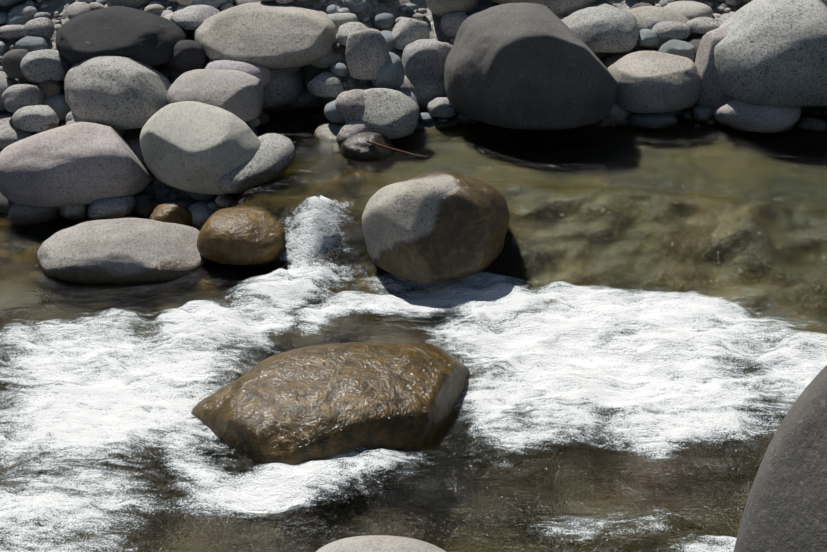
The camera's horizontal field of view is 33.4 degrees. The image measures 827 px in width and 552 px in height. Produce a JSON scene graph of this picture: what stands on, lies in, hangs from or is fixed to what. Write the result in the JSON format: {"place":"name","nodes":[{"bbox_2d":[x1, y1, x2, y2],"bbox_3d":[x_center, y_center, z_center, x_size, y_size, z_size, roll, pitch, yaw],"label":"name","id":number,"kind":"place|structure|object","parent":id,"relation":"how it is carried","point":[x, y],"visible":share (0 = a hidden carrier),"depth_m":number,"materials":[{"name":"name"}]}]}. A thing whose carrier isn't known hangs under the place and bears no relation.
{"place":"outdoors","nodes":[
{"label":"outdoors","id":0,"kind":"place"},
{"bbox_2d":[0,105,826,551],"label":"stream water","id":1,"kind":"structure","parent":0,"point":[628,327],"depth_m":5.46,"materials":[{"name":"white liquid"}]},
{"bbox_2d":[59,204,87,219],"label":"rock","id":2,"kind":"object","parent":1,"relation":"on","point":[76,212],"visible":0.44,"depth_m":6.52,"materials":[{"name":"stone"}]},
{"bbox_2d":[37,218,207,281],"bbox_3d":[-1.304,-0.126,6.206,0.765,0.194,0.472,1,28,1],"label":"rock","id":3,"kind":"object","parent":1,"relation":"on","point":[134,249],"visible":0.83,"depth_m":6.07,"materials":[{"name":"stone"}]},
{"bbox_2d":[149,204,191,226],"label":"brown rock","id":4,"kind":"object","parent":1,"relation":"on","point":[174,213],"visible":0.58,"depth_m":6.40,"materials":[{"name":"stone"}]},
{"bbox_2d":[316,535,445,551],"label":"rock","id":5,"kind":"object","parent":1,"relation":"in","point":[378,543],"visible":1,"depth_m":3.82,"materials":[{"name":"stone"}]},
{"bbox_2d":[366,140,426,157],"bbox_3d":[-0.079,-0.609,6.576,0.291,0.084,0.018,2,28,3],"label":"twig","id":6,"kind":"object","parent":1,"relation":"on","point":[374,143],"visible":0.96,"depth_m":6.58,"materials":[{"name":"brown wood"}]},
{"bbox_2d":[362,170,509,282],"bbox_3d":[0.096,-0.235,5.999,0.647,0.419,0.528,1,28,1],"label":"stream rock","id":7,"kind":"object","parent":1,"relation":"on","point":[436,226],"visible":1,"depth_m":5.84,"materials":[{"name":"stone"}]},
{"bbox_2d":[733,365,826,551],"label":"rock","id":8,"kind":"object","parent":1,"relation":"on","point":[785,509],"visible":1,"depth_m":2.75,"materials":[{"name":"stone"}]},
{"bbox_2d":[0,0,826,226],"bbox_3d":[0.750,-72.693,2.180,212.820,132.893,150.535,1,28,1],"label":"pebbles","id":9,"kind":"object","parent":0,"point":[155,186],"depth_m":7.38,"materials":[{"name":"grey stone"}]},
{"bbox_2d":[87,195,135,219],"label":"rock","id":10,"kind":"object","parent":9,"relation":"on","point":[112,208],"visible":0.79,"depth_m":6.47,"materials":[{"name":"stone"}]},
{"bbox_2d":[167,69,263,121],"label":"rock","id":11,"kind":"object","parent":9,"relation":"on","point":[239,94],"visible":0.79,"depth_m":6.69,"materials":[{"name":"stone"}]},
{"bbox_2d":[197,207,284,264],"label":"rock","id":12,"kind":"object","parent":9,"relation":"on","point":[240,236],"visible":0.85,"depth_m":6.06,"materials":[{"name":"stone"}]},
{"bbox_2d":[307,72,343,96],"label":"rock","id":13,"kind":"object","parent":9,"relation":"on","point":[326,84],"visible":0.9,"depth_m":6.92,"materials":[{"name":"stone"}]},
{"bbox_2d":[340,131,393,159],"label":"rock","id":14,"kind":"object","parent":9,"relation":"on","point":[357,146],"visible":0.62,"depth_m":6.59,"materials":[{"name":"stone"}]},
{"bbox_2d":[0,0,826,229],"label":"cobble rocks","id":15,"kind":"object","parent":9,"relation":"on","point":[273,157],"visible":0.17,"depth_m":7.02,"materials":[{"name":"stone"}]},
{"bbox_2d":[2,49,28,78],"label":"rock","id":16,"kind":"object","parent":15,"relation":"on","point":[12,60],"visible":0.69,"depth_m":7.05,"materials":[{"name":"stone"}]},
{"bbox_2d":[2,84,43,112],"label":"rock","id":17,"kind":"object","parent":15,"relation":"on","point":[16,97],"visible":0.79,"depth_m":6.94,"materials":[{"name":"stone"}]},
{"bbox_2d":[15,36,52,51],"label":"rock","id":18,"kind":"object","parent":15,"relation":"on","point":[31,43],"visible":0.77,"depth_m":7.15,"materials":[{"name":"stone"}]},
{"bbox_2d":[23,17,54,37],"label":"rock","id":19,"kind":"object","parent":18,"relation":"on","point":[42,26],"visible":0.92,"depth_m":7.20,"materials":[{"name":"stone"}]},
{"bbox_2d":[12,105,59,131],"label":"rock","id":20,"kind":"object","parent":15,"relation":"on","point":[35,118],"visible":0.96,"depth_m":6.84,"materials":[{"name":"stone"}]},
{"bbox_2d":[20,49,71,82],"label":"rock","id":21,"kind":"object","parent":15,"relation":"on","point":[39,66],"visible":0.79,"depth_m":7.01,"materials":[{"name":"stone"}]},
{"bbox_2d":[37,122,58,133],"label":"rock","id":22,"kind":"object","parent":15,"relation":"on","point":[52,125],"visible":0.33,"depth_m":6.85,"materials":[{"name":"stone"}]},
{"bbox_2d":[39,80,61,97],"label":"rock","id":23,"kind":"object","parent":15,"relation":"on","point":[50,88],"visible":0.69,"depth_m":7.01,"materials":[{"name":"stone"}]},
{"bbox_2d":[66,111,75,121],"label":"rock","id":24,"kind":"object","parent":15,"relation":"on","point":[70,115],"visible":0.1,"depth_m":6.81,"materials":[{"name":"stone"}]},
{"bbox_2d":[0,122,151,206],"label":"rock","id":25,"kind":"object","parent":15,"relation":"on","point":[80,163],"visible":0.94,"depth_m":6.43,"materials":[{"name":"stone"}]},
{"bbox_2d":[64,55,170,129],"bbox_3d":[-1.473,-0.935,6.851,0.581,0.318,0.440,12,30,22],"label":"rock","id":26,"kind":"object","parent":15,"relation":"on","point":[119,93],"visible":0.81,"depth_m":6.69,"materials":[{"name":"stone"}]},
{"bbox_2d":[56,6,187,65],"bbox_3d":[-1.499,-1.237,7.046,0.677,0.253,0.604,1,28,1],"label":"basalt rock","id":27,"kind":"object","parent":15,"relation":"on","point":[147,38],"visible":0.92,"depth_m":6.88,"materials":[{"name":"stone"}]},
{"bbox_2d":[167,40,206,71],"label":"rock","id":28,"kind":"object","parent":15,"relation":"on","point":[188,55],"visible":0.85,"depth_m":6.94,"materials":[{"name":"stone"}]},
{"bbox_2d":[170,5,219,29],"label":"rock","id":29,"kind":"object","parent":15,"relation":"on","point":[192,17],"visible":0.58,"depth_m":7.08,"materials":[{"name":"stone"}]},
{"bbox_2d":[140,101,260,194],"bbox_3d":[-0.990,-0.621,6.535,0.628,0.384,0.417,21,35,34],"label":"rock","id":30,"kind":"object","parent":15,"relation":"on","point":[195,147],"visible":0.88,"depth_m":6.39,"materials":[{"name":"stone"}]},
{"bbox_2d":[193,1,337,68],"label":"boulder","id":31,"kind":"object","parent":15,"relation":"on","point":[269,35],"visible":0.85,"depth_m":6.95,"materials":[{"name":"stone"}]},
{"bbox_2d":[280,66,303,71],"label":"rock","id":32,"kind":"object","parent":15,"relation":"on","point":[295,69],"visible":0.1,"depth_m":7.09,"materials":[{"name":"stone"}]},
{"bbox_2d":[286,85,320,108],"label":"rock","id":33,"kind":"object","parent":15,"relation":"on","point":[306,98],"visible":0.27,"depth_m":7.19,"materials":[{"name":"stone"}]},
{"bbox_2d":[311,50,342,67],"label":"rock","id":34,"kind":"object","parent":15,"relation":"on","point":[332,58],"visible":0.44,"depth_m":7.03,"materials":[{"name":"stone"}]},
{"bbox_2d":[335,89,364,114],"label":"rock","id":35,"kind":"object","parent":15,"relation":"on","point":[350,102],"visible":0.79,"depth_m":6.71,"materials":[{"name":"stone"}]},
{"bbox_2d":[337,22,367,44],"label":"rock","id":36,"kind":"object","parent":15,"relation":"on","point":[345,30],"visible":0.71,"depth_m":6.96,"materials":[{"name":"stone"}]},
{"bbox_2d":[345,28,388,79],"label":"rock","id":37,"kind":"object","parent":15,"relation":"on","point":[367,53],"visible":0.83,"depth_m":6.86,"materials":[{"name":"stone"}]},
{"bbox_2d":[344,88,419,138],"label":"rock","id":38,"kind":"object","parent":15,"relation":"on","point":[390,113],"visible":0.75,"depth_m":6.70,"materials":[{"name":"stone"}]},
{"bbox_2d":[371,52,404,88],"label":"rock","id":39,"kind":"object","parent":15,"relation":"on","point":[391,73],"visible":0.65,"depth_m":6.90,"materials":[{"name":"stone"}]},
{"bbox_2d":[392,17,429,49],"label":"rock","id":40,"kind":"object","parent":15,"relation":"on","point":[406,31],"visible":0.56,"depth_m":7.17,"materials":[{"name":"stone"}]},
{"bbox_2d":[402,39,451,78],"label":"rock","id":41,"kind":"object","parent":15,"relation":"on","point":[424,57],"visible":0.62,"depth_m":7.02,"materials":[{"name":"stone"}]},
{"bbox_2d":[562,6,638,52],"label":"rock","id":42,"kind":"object","parent":15,"relation":"on","point":[604,29],"visible":0.77,"depth_m":7.15,"materials":[{"name":"stone"}]},
{"bbox_2d":[637,29,659,45],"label":"rock","id":43,"kind":"object","parent":15,"relation":"on","point":[647,37],"visible":0.96,"depth_m":7.21,"materials":[{"name":"stone"}]},
{"bbox_2d":[645,17,658,27],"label":"rock","id":44,"kind":"object","parent":15,"relation":"on","point":[650,22],"visible":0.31,"depth_m":7.28,"materials":[{"name":"stone"}]},
{"bbox_2d":[607,51,700,112],"bbox_3d":[1.212,-0.992,7.000,0.492,0.254,0.408,1,28,1],"label":"rock","id":45,"kind":"object","parent":15,"relation":"on","point":[654,82],"visible":0.79,"depth_m":6.86,"materials":[{"name":"stone"}]},
{"bbox_2d":[652,21,690,38],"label":"rock","id":46,"kind":"object","parent":15,"relation":"on","point":[670,30],"visible":0.85,"depth_m":7.21,"materials":[{"name":"stone"}]},
{"bbox_2d":[659,39,694,60],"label":"rock","id":47,"kind":"object","parent":15,"relation":"on","point":[680,48],"visible":0.67,"depth_m":7.10,"materials":[{"name":"stone"}]},
{"bbox_2d":[686,17,720,33],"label":"rock","id":48,"kind":"object","parent":15,"relation":"on","point":[702,25],"visible":0.71,"depth_m":7.21,"materials":[{"name":"stone"}]},
{"bbox_2d":[695,26,732,107],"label":"rock","id":49,"kind":"object","parent":15,"relation":"on","point":[712,93],"visible":0.27,"depth_m":6.91,"materials":[{"name":"stone"}]},
{"bbox_2d":[427,97,456,117],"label":"rock","id":50,"kind":"object","parent":9,"relation":"on","point":[441,107],"visible":0.88,"depth_m":6.92,"materials":[{"name":"stone"}]},
{"bbox_2d":[444,3,617,129],"bbox_3d":[0.586,-1.066,6.896,0.863,0.545,0.678,1,28,1],"label":"grey rock","id":51,"kind":"object","parent":9,"relation":"on","point":[530,66],"visible":1,"depth_m":6.66,"materials":[{"name":"stone"}]},
{"bbox_2d":[628,112,676,128],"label":"rock","id":52,"kind":"object","parent":9,"relation":"on","point":[654,120],"visible":0.67,"depth_m":6.90,"materials":[{"name":"stone"}]},
{"bbox_2d":[713,98,800,132],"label":"rock","id":53,"kind":"object","parent":9,"relation":"on","point":[733,113],"visible":0.62,"depth_m":6.79,"materials":[{"name":"stone"}]},
{"bbox_2d":[714,0,826,106],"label":"corner rock","id":54,"kind":"object","parent":9,"relation":"on","point":[770,52],"visible":0.92,"depth_m":6.68,"materials":[{"name":"stone"}]},
{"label":"bed cobbles","id":55,"kind":"object","parent":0,"visible":0},
{"bbox_2d":[191,342,469,464],"bbox_3d":[-0.306,0.505,5.131,1.063,0.372,0.770,1,28,1],"label":"wet boulder","id":56,"kind":"object","parent":55,"relation":"on","point":[298,406],"visible":0.71,"depth_m":4.95,"materials":[{"name":"stone"}]}
]}

